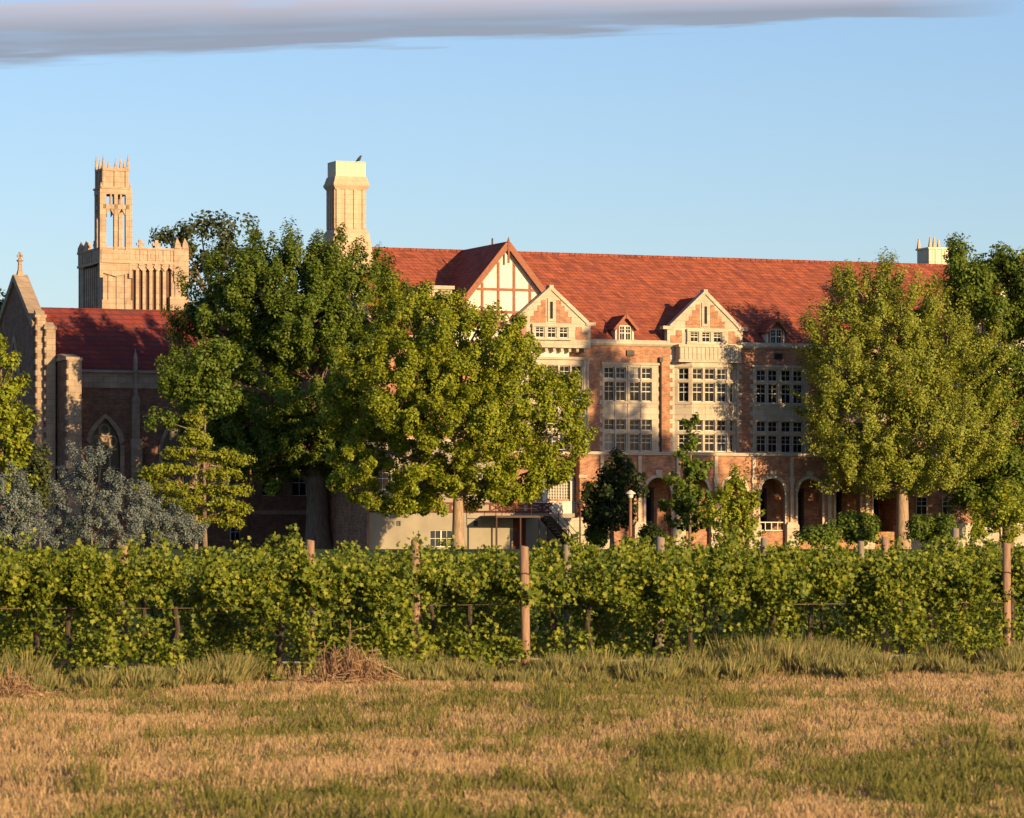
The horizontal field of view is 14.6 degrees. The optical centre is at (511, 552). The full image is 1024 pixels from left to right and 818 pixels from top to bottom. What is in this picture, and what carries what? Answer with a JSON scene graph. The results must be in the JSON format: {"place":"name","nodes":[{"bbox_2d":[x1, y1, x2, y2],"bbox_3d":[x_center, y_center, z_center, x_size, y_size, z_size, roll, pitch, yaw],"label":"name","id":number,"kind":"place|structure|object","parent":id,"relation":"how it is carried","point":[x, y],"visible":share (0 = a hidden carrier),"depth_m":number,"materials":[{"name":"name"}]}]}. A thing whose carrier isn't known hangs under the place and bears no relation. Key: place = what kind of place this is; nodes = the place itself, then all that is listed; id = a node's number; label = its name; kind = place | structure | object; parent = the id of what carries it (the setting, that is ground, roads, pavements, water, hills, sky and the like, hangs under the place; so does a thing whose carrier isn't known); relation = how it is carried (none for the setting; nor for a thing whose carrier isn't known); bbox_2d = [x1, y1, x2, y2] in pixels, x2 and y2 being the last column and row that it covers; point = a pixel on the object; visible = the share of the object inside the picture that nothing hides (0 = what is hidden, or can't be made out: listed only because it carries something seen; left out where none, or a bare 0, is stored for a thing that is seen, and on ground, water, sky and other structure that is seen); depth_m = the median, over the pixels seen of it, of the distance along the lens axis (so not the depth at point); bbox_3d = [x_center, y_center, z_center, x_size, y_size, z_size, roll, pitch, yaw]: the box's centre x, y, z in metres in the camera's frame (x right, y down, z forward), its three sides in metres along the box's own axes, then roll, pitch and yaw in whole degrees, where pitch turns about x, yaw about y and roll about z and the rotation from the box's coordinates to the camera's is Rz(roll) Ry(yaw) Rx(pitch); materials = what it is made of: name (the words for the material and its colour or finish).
{"place":"outdoors","nodes":[
{"label":"outdoors","id":0,"kind":"place"},
{"bbox_2d":[77,154,188,309],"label":"bell tower","id":1,"kind":"structure","parent":0,"point":[117,275],"depth_m":327.22,"materials":[{"name":"stone"}]},
{"bbox_2d":[0,602,967,608],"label":"trellis wire","id":2,"kind":"object","parent":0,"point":[417,605],"visible":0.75,"depth_m":54.14,"materials":[{"name":"grey metal"}]},
{"bbox_2d":[0,662,1023,817],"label":"green grass","id":3,"kind":"structure","parent":0,"point":[904,779],"depth_m":32.69,"materials":[{"name":"green plant"}]},
{"bbox_2d":[0,669,1023,817],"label":"dry grass","id":4,"kind":"structure","parent":0,"point":[478,766],"depth_m":34.38,"materials":[{"name":"plant"}]},
{"bbox_2d":[0,549,1023,817],"bbox_3d":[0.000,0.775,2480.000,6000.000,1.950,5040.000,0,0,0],"label":"ground","id":5,"kind":"structure","parent":0,"point":[228,551],"depth_m":59.22,"materials":[{"name":"soil"}]},
{"bbox_2d":[0,333,39,548],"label":"edge tree","id":6,"kind":"object","parent":5,"relation":"on","point":[11,437],"visible":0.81,"depth_m":249.73,"materials":[{"name":"green plant"}]},
{"bbox_2d":[0,460,47,547],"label":"silver shrub","id":7,"kind":"object","parent":5,"relation":"on","point":[13,517],"visible":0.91,"depth_m":204.57,"materials":[{"name":"grey plant"}]},
{"bbox_2d":[0,665,61,698],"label":"dry brush pile","id":8,"kind":"object","parent":5,"relation":"on","point":[11,688],"visible":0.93,"depth_m":46.73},
{"bbox_2d":[0,527,69,646],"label":"grapevine","id":9,"kind":"object","parent":5,"relation":"on","point":[22,551],"visible":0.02,"depth_m":67.96,"materials":[{"name":"green plant"}]},
{"bbox_2d":[21,441,54,548],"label":"shrub","id":10,"kind":"object","parent":5,"relation":"on","point":[41,468],"visible":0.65,"depth_m":261.68,"materials":[{"name":"green plant"}]},
{"bbox_2d":[0,547,89,664],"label":"grapevine","id":11,"kind":"object","parent":5,"relation":"on","point":[13,554],"visible":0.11,"depth_m":57.06,"materials":[{"name":"green plant"}]},
{"bbox_2d":[0,545,92,685],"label":"grapevine","id":12,"kind":"object","parent":5,"relation":"on","point":[15,582],"visible":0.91,"depth_m":50.78,"materials":[{"name":"green plant"}]},
{"bbox_2d":[0,534,98,662],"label":"grapevine","id":13,"kind":"object","parent":5,"relation":"on","point":[38,553],"visible":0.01,"depth_m":59.81,"materials":[{"name":"green plant"}]},
{"bbox_2d":[0,531,122,674],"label":"grapevine","id":14,"kind":"object","parent":5,"relation":"on","point":[34,636],"visible":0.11,"depth_m":54.09,"materials":[{"name":"green plant"}]},
{"bbox_2d":[0,538,182,685],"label":"grapevine","id":15,"kind":"object","parent":5,"relation":"on","point":[84,588],"visible":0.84,"depth_m":51.12,"materials":[{"name":"green plant"}]},
{"bbox_2d":[33,440,150,547],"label":"silver shrub","id":16,"kind":"object","parent":5,"relation":"on","point":[109,520],"visible":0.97,"depth_m":214.75,"materials":[{"name":"grey plant"}]},
{"bbox_2d":[24,539,183,659],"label":"grapevine","id":17,"kind":"object","parent":5,"relation":"on","point":[131,547],"visible":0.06,"depth_m":63.35,"materials":[{"name":"green plant"}]},
{"bbox_2d":[42,542,208,669],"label":"grapevine","id":18,"kind":"object","parent":5,"relation":"on","point":[180,593],"visible":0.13,"depth_m":57.65,"materials":[{"name":"green plant"}]},
{"bbox_2d":[97,534,179,638],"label":"grapevine","id":19,"kind":"object","parent":5,"relation":"on","point":[152,614],"visible":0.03,"depth_m":69.00,"materials":[{"name":"green plant"}]},
{"bbox_2d":[54,553,240,663],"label":"grapevine","id":20,"kind":"object","parent":5,"relation":"on","point":[144,605],"visible":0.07,"depth_m":60.67,"materials":[{"name":"green plant"}]},
{"bbox_2d":[0,252,300,548],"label":"chapel","id":21,"kind":"structure","parent":5,"relation":"on","point":[94,375],"depth_m":298.85,"materials":[{"name":"brick"}]},
{"bbox_2d":[86,414,125,512],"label":"window","id":22,"kind":"structure","parent":21,"relation":"in","point":[101,431],"depth_m":298.55,"materials":[{"name":"glass"}]},
{"bbox_2d":[159,428,187,508],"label":"window","id":23,"kind":"structure","parent":21,"relation":"in","point":[169,438],"depth_m":300.16,"materials":[{"name":"beige glass"}]},
{"bbox_2d":[116,479,210,547],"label":"silver shrub","id":24,"kind":"object","parent":5,"relation":"on","point":[167,526],"visible":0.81,"depth_m":221.41,"materials":[{"name":"grey plant"}]},
{"bbox_2d":[70,529,277,680],"bbox_3d":[-4.368,0.720,51.851,2.418,2.071,2.382,0,0,-31],"label":"grapevine","id":25,"kind":"object","parent":5,"relation":"on","point":[155,572],"visible":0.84,"depth_m":51.65,"materials":[{"name":"green plant"}]},
{"bbox_2d":[75,543,276,673],"bbox_3d":[-4.667,0.798,54.825,3.064,1.917,2.159,0,0,-20],"label":"grapevine","id":26,"kind":"object","parent":5,"relation":"on","point":[217,627],"visible":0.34,"depth_m":54.81,"materials":[{"name":"green plant"}]},
{"bbox_2d":[139,335,246,547],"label":"leafy tree","id":27,"kind":"object","parent":5,"relation":"on","point":[210,363],"visible":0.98,"depth_m":257.62,"materials":[{"name":"green plant"}]},
{"bbox_2d":[133,404,256,548],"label":"young tree","id":28,"kind":"object","parent":5,"relation":"on","point":[165,472],"visible":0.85,"depth_m":235.60,"materials":[{"name":"green plant"}]},
{"bbox_2d":[148,209,263,310],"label":"background tree","id":29,"kind":"object","parent":5,"relation":"on","point":[186,232],"visible":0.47,"depth_m":339.14,"materials":[{"name":"green plant"}]},
{"bbox_2d":[132,544,293,653],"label":"grapevine","id":30,"kind":"object","parent":5,"relation":"on","point":[244,551],"visible":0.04,"depth_m":66.86,"materials":[{"name":"green plant"}]},
{"bbox_2d":[148,544,288,657],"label":"grapevine","id":31,"kind":"object","parent":5,"relation":"on","point":[254,550],"visible":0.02,"depth_m":64.28,"materials":[{"name":"green plant"}]},
{"bbox_2d":[149,543,330,664],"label":"grapevine","id":32,"kind":"object","parent":5,"relation":"on","point":[269,550],"visible":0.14,"depth_m":58.71,"materials":[{"name":"green plant"}]},
{"bbox_2d":[173,554,344,661],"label":"grapevine","id":33,"kind":"object","parent":5,"relation":"on","point":[245,633],"visible":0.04,"depth_m":61.42,"materials":[{"name":"green plant"}]},
{"bbox_2d":[240,440,306,548],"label":"link wing","id":34,"kind":"structure","parent":5,"relation":"on","point":[279,513],"depth_m":300.75,"materials":[{"name":"brown brick"}]},
{"bbox_2d":[154,217,423,548],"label":"tree","id":35,"kind":"object","parent":5,"relation":"on","point":[315,318],"visible":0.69,"depth_m":283.19,"materials":[{"name":"green plant"}]},
{"bbox_2d":[189,524,405,681],"bbox_3d":[-2.992,0.677,52.658,2.942,2.153,2.214,0,0,-29],"label":"grapevine","id":36,"kind":"object","parent":5,"relation":"on","point":[302,573],"visible":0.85,"depth_m":52.61,"materials":[{"name":"green plant"}]},
{"bbox_2d":[240,537,376,649],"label":"grapevine","id":37,"kind":"object","parent":5,"relation":"on","point":[336,549],"visible":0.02,"depth_m":68.01,"materials":[{"name":"green plant"}]},
{"bbox_2d":[235,547,389,673],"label":"grapevine","id":38,"kind":"object","parent":5,"relation":"on","point":[290,591],"visible":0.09,"depth_m":56.06,"materials":[{"name":"green plant"}]},
{"bbox_2d":[265,548,408,653],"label":"grapevine","id":39,"kind":"object","parent":5,"relation":"on","point":[386,552],"visible":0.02,"depth_m":65.52,"materials":[{"name":"green plant"}]},
{"bbox_2d":[277,619,410,685],"bbox_3d":[-2.090,1.269,49.990,1.729,0.874,0.975,0,0,0],"label":"dry brush pile","id":40,"kind":"object","parent":5,"relation":"on","point":[361,671],"visible":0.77,"depth_m":49.90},
{"bbox_2d":[255,541,471,676],"bbox_3d":[-1.955,0.788,53.396,2.705,1.934,2.515,0,0,-34],"label":"grapevine","id":41,"kind":"object","parent":5,"relation":"on","point":[390,591],"visible":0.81,"depth_m":53.17,"materials":[{"name":"green plant"}]},
{"bbox_2d":[282,540,462,666],"bbox_3d":[-2.104,0.771,59.499,3.064,1.974,2.159,0,0,-20],"label":"grapevine","id":42,"kind":"object","parent":5,"relation":"on","point":[349,557],"visible":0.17,"depth_m":59.44,"materials":[{"name":"green plant"}]},
{"bbox_2d":[302,543,458,658],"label":"grapevine","id":43,"kind":"object","parent":5,"relation":"on","point":[436,554],"visible":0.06,"depth_m":62.83,"materials":[{"name":"green plant"}]},
{"bbox_2d":[411,540,420,651],"bbox_3d":[-1.367,0.853,56.854,0.130,2.096,0.126,0,1,0],"label":"vineyard post","id":44,"kind":"object","parent":5,"relation":"on","point":[416,611],"visible":0.25,"depth_m":56.80,"materials":[{"name":"brown wood"}]},
{"bbox_2d":[350,554,533,669],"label":"grapevine","id":45,"kind":"object","parent":5,"relation":"on","point":[462,606],"visible":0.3,"depth_m":56.94,"materials":[{"name":"green plant"}]},
{"bbox_2d":[315,271,598,548],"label":"maple tree","id":46,"kind":"object","parent":5,"relation":"on","point":[493,406],"visible":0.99,"depth_m":261.68,"materials":[{"name":"green plant"}]},
{"bbox_2d":[326,438,588,548],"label":"stucco wing","id":47,"kind":"structure","parent":5,"relation":"on","point":[362,525],"depth_m":282.71,"materials":[{"name":"beige paint"}]},
{"bbox_2d":[513,518,524,548],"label":"door","id":48,"kind":"structure","parent":47,"relation":"in","point":[515,520],"depth_m":283.56,"materials":[{"name":"red wood"}]},
{"bbox_2d":[396,531,550,675],"bbox_3d":[-0.507,0.721,54.312,2.568,2.065,2.179,0,0,-29],"label":"grapevine","id":49,"kind":"object","parent":5,"relation":"on","point":[493,578],"visible":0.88,"depth_m":54.11,"materials":[{"name":"green plant"}]},
{"bbox_2d":[409,550,563,657],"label":"grapevine","id":50,"kind":"object","parent":5,"relation":"on","point":[517,562],"visible":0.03,"depth_m":63.66,"materials":[{"name":"green plant"}]},
{"bbox_2d":[421,540,560,664],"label":"grapevine","id":51,"kind":"object","parent":5,"relation":"on","point":[456,558],"visible":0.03,"depth_m":60.86,"materials":[{"name":"green plant"}]},
{"bbox_2d":[0,629,1023,694],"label":"weeds","id":52,"kind":"object","parent":5,"relation":"on","point":[761,655],"visible":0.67,"depth_m":53.19,"materials":[{"name":"green plant"}]},
{"bbox_2d":[452,537,577,647],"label":"grapevine","id":53,"kind":"object","parent":5,"relation":"on","point":[539,552],"visible":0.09,"depth_m":70.18,"materials":[{"name":"green plant"}]},
{"bbox_2d":[519,545,529,671],"bbox_3d":[0.175,0.897,54.307,0.158,2.006,0.149,-1,1,0],"label":"vineyard post","id":54,"kind":"object","parent":5,"relation":"on","point":[524,573],"visible":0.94,"depth_m":54.25,"materials":[{"name":"brown wood"}]},
{"bbox_2d":[481,501,577,548],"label":"outdoor staircase","id":55,"kind":"structure","parent":5,"relation":"on","point":[557,531],"depth_m":281.11,"materials":[{"name":"metal"}]},
{"bbox_2d":[494,551,619,650],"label":"grapevine","id":56,"kind":"object","parent":5,"relation":"on","point":[515,555],"visible":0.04,"depth_m":67.48,"materials":[{"name":"green plant"}]},
{"bbox_2d":[477,556,652,662],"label":"grapevine","id":57,"kind":"object","parent":5,"relation":"on","point":[616,616],"visible":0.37,"depth_m":57.88,"materials":[{"name":"green plant"}]},
{"bbox_2d":[582,525,609,548],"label":"shrub","id":58,"kind":"object","parent":5,"relation":"on","point":[602,538],"visible":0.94,"depth_m":279.50,"materials":[{"name":"green plant"}]},
{"bbox_2d":[530,533,676,660],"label":"grapevine","id":59,"kind":"object","parent":5,"relation":"on","point":[573,551],"visible":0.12,"depth_m":61.22,"materials":[{"name":"green plant"}]},
{"bbox_2d":[530,530,677,656],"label":"grapevine","id":60,"kind":"object","parent":5,"relation":"on","point":[592,555],"visible":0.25,"depth_m":64.45,"materials":[{"name":"green plant"}]},
{"bbox_2d":[577,447,649,548],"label":"tree","id":61,"kind":"object","parent":5,"relation":"on","point":[604,496],"visible":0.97,"depth_m":277.54,"materials":[{"name":"green plant"}]},
{"bbox_2d":[530,550,712,664],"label":"grapevine","id":62,"kind":"object","parent":5,"relation":"on","point":[591,587],"visible":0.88,"depth_m":54.91,"materials":[{"name":"green plant"}]},
{"bbox_2d":[572,540,720,652],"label":"grapevine","id":63,"kind":"object","parent":5,"relation":"on","point":[669,546],"visible":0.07,"depth_m":68.16,"materials":[{"name":"green plant"}]},
{"bbox_2d":[636,521,668,545],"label":"shrub","id":64,"kind":"object","parent":5,"relation":"on","point":[652,531],"visible":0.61,"depth_m":280.46,"materials":[{"name":"green plant"}]},
{"bbox_2d":[301,161,1023,548],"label":"school building","id":65,"kind":"structure","parent":5,"relation":"on","point":[653,349],"depth_m":298.50,"materials":[{"name":"stone"}]},
{"bbox_2d":[646,487,653,525],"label":"door","id":66,"kind":"structure","parent":65,"relation":"in","point":[649,500],"depth_m":297.02,"materials":[{"name":"metal"}]},
{"bbox_2d":[669,347,741,452],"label":"bay window","id":67,"kind":"structure","parent":65,"relation":"in","point":[715,410],"depth_m":298.04,"materials":[{"name":"stone"}]},
{"bbox_2d":[798,488,803,530],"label":"door","id":68,"kind":"structure","parent":65,"relation":"in","point":[801,490],"depth_m":301.70,"materials":[{"name":"metal"}]},
{"bbox_2d":[820,358,888,451],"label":"window","id":69,"kind":"structure","parent":65,"relation":"in","point":[854,419],"depth_m":302.51,"materials":[{"name":"stone"}]},
{"bbox_2d":[598,535,763,659],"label":"grapevine","id":70,"kind":"object","parent":5,"relation":"on","point":[641,555],"visible":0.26,"depth_m":58.73,"materials":[{"name":"green plant"}]},
{"bbox_2d":[657,412,721,545],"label":"sapling","id":71,"kind":"object","parent":5,"relation":"on","point":[686,508],"visible":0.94,"depth_m":271.71,"materials":[{"name":"green plant"}]},
{"bbox_2d":[596,548,787,664],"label":"grapevine","id":72,"kind":"object","parent":5,"relation":"on","point":[710,587],"visible":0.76,"depth_m":55.39,"materials":[{"name":"green plant"}]},
{"bbox_2d":[628,531,761,655],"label":"grapevine","id":73,"kind":"object","parent":5,"relation":"on","point":[678,547],"visible":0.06,"depth_m":64.97,"materials":[{"name":"green plant"}]},
{"bbox_2d":[667,530,737,646],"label":"grapevine","id":74,"kind":"object","parent":5,"relation":"on","point":[688,540],"visible":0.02,"depth_m":71.77,"materials":[{"name":"green plant"}]},
{"bbox_2d":[698,464,766,542],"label":"tall shrub","id":75,"kind":"object","parent":5,"relation":"on","point":[746,502],"visible":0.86,"depth_m":265.65,"materials":[{"name":"green plant"}]},
{"bbox_2d":[674,524,799,654],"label":"grapevine","id":76,"kind":"object","parent":5,"relation":"on","point":[769,556],"visible":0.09,"depth_m":62.01,"materials":[{"name":"green plant"}]},
{"bbox_2d":[682,544,840,649],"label":"grapevine","id":77,"kind":"object","parent":5,"relation":"on","point":[828,615],"visible":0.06,"depth_m":68.37,"materials":[{"name":"green plant"}]},
{"bbox_2d":[690,554,864,655],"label":"grapevine","id":78,"kind":"object","parent":5,"relation":"on","point":[778,575],"visible":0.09,"depth_m":59.14,"materials":[{"name":"green plant"}]},
{"bbox_2d":[725,538,844,641],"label":"grapevine","id":79,"kind":"object","parent":5,"relation":"on","point":[812,547],"visible":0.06,"depth_m":75.36,"materials":[{"name":"green plant"}]},
{"bbox_2d":[698,521,885,654],"bbox_3d":[3.852,0.654,56.022,2.566,2.203,2.208,0,0,-18],"label":"grapevine","id":80,"kind":"object","parent":5,"relation":"on","point":[789,591],"visible":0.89,"depth_m":55.93,"materials":[{"name":"green plant"}]},
{"bbox_2d":[747,538,865,645],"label":"grapevine","id":81,"kind":"object","parent":5,"relation":"on","point":[819,552],"visible":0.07,"depth_m":72.25,"materials":[{"name":"green plant"}]},
{"bbox_2d":[732,542,897,654],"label":"grapevine","id":82,"kind":"object","parent":5,"relation":"on","point":[795,615],"visible":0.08,"depth_m":62.77,"materials":[{"name":"green plant"}]},
{"bbox_2d":[792,518,842,548],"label":"shrub","id":83,"kind":"object","parent":5,"relation":"on","point":[819,533],"visible":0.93,"depth_m":267.37,"materials":[{"name":"green plant"}]},
{"bbox_2d":[751,539,889,653],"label":"grapevine","id":84,"kind":"object","parent":5,"relation":"on","point":[810,619],"visible":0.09,"depth_m":65.89,"materials":[{"name":"green plant"}]},
{"bbox_2d":[836,508,881,547],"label":"shrub","id":85,"kind":"object","parent":5,"relation":"on","point":[864,525],"visible":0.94,"depth_m":275.48,"materials":[{"name":"green plant"}]},
{"bbox_2d":[881,536,888,658],"bbox_3d":[5.571,0.826,59.718,0.122,2.149,0.119,0,1,0],"label":"vineyard post","id":86,"kind":"object","parent":5,"relation":"on","point":[885,542],"visible":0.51,"depth_m":59.67,"materials":[{"name":"brown wood"}]},
{"bbox_2d":[815,540,973,660],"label":"grapevine","id":87,"kind":"object","parent":5,"relation":"on","point":[928,551],"visible":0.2,"depth_m":60.01,"materials":[{"name":"green plant"}]},
{"bbox_2d":[801,543,992,664],"bbox_3d":[5.283,0.804,56.502,2.772,1.898,2.257,0,0,-21],"label":"grapevine","id":88,"kind":"object","parent":5,"relation":"on","point":[876,583],"visible":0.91,"depth_m":56.39,"materials":[{"name":"green plant"}]},
{"bbox_2d":[784,246,1023,548],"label":"ash tree","id":89,"kind":"object","parent":5,"relation":"on","point":[914,333],"visible":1,"depth_m":291.82,"materials":[{"name":"green plant"}]},
{"bbox_2d":[847,534,1001,653],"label":"grapevine","id":90,"kind":"object","parent":5,"relation":"on","point":[941,547],"visible":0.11,"depth_m":66.25,"materials":[{"name":"green plant"}]},
{"bbox_2d":[851,544,1002,657],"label":"grapevine","id":91,"kind":"object","parent":5,"relation":"on","point":[957,554],"visible":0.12,"depth_m":63.41,"materials":[{"name":"green plant"}]},
{"bbox_2d":[903,512,963,545],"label":"shrub","id":92,"kind":"object","parent":5,"relation":"on","point":[933,525],"visible":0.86,"depth_m":277.37,"materials":[{"name":"green plant"}]},
{"bbox_2d":[889,535,1023,648],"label":"grapevine","id":93,"kind":"object","parent":5,"relation":"on","point":[935,541],"visible":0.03,"depth_m":69.73,"materials":[{"name":"green plant"}]},
{"bbox_2d":[895,543,1023,659],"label":"grapevine","id":94,"kind":"object","parent":5,"relation":"on","point":[979,585],"visible":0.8,"depth_m":56.72,"materials":[{"name":"green plant"}]},
{"bbox_2d":[926,546,1023,649],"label":"grapevine","id":95,"kind":"object","parent":5,"relation":"on","point":[1013,612],"visible":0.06,"depth_m":60.46,"materials":[{"name":"green plant"}]},
{"bbox_2d":[931,231,1023,547],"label":"shade tree","id":96,"kind":"object","parent":5,"relation":"on","point":[989,304],"visible":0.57,"depth_m":297.36,"materials":[{"name":"green plant"}]},
{"bbox_2d":[937,541,1023,649],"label":"grapevine","id":97,"kind":"object","parent":5,"relation":"on","point":[1015,603],"visible":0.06,"depth_m":66.86,"materials":[{"name":"green plant"}]},
{"bbox_2d":[954,543,1023,648],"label":"grapevine","id":98,"kind":"object","parent":5,"relation":"on","point":[1019,573],"visible":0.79,"depth_m":56.92,"materials":[{"name":"green plant"}]},
{"bbox_2d":[966,477,1023,547],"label":"shrub","id":99,"kind":"object","parent":5,"relation":"on","point":[1002,514],"visible":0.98,"depth_m":261.70,"materials":[{"name":"green plant"}]},
{"bbox_2d":[1002,542,1011,647],"bbox_3d":[7.025,0.874,56.808,0.153,2.053,0.145,0,0,0],"label":"vineyard post","id":100,"kind":"object","parent":5,"relation":"on","point":[1006,564],"visible":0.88,"depth_m":56.76,"materials":[{"name":"brown wood"}]},
{"bbox_2d":[0,0,1023,308],"label":"sky","id":101,"kind":"structure","parent":0,"point":[823,130],"materials":[{"name":"blue"}]},
{"bbox_2d":[5,654,1023,693],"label":"tall grass","id":102,"kind":"structure","parent":0,"point":[296,671],"depth_m":52.53,"materials":[{"name":"plant"}]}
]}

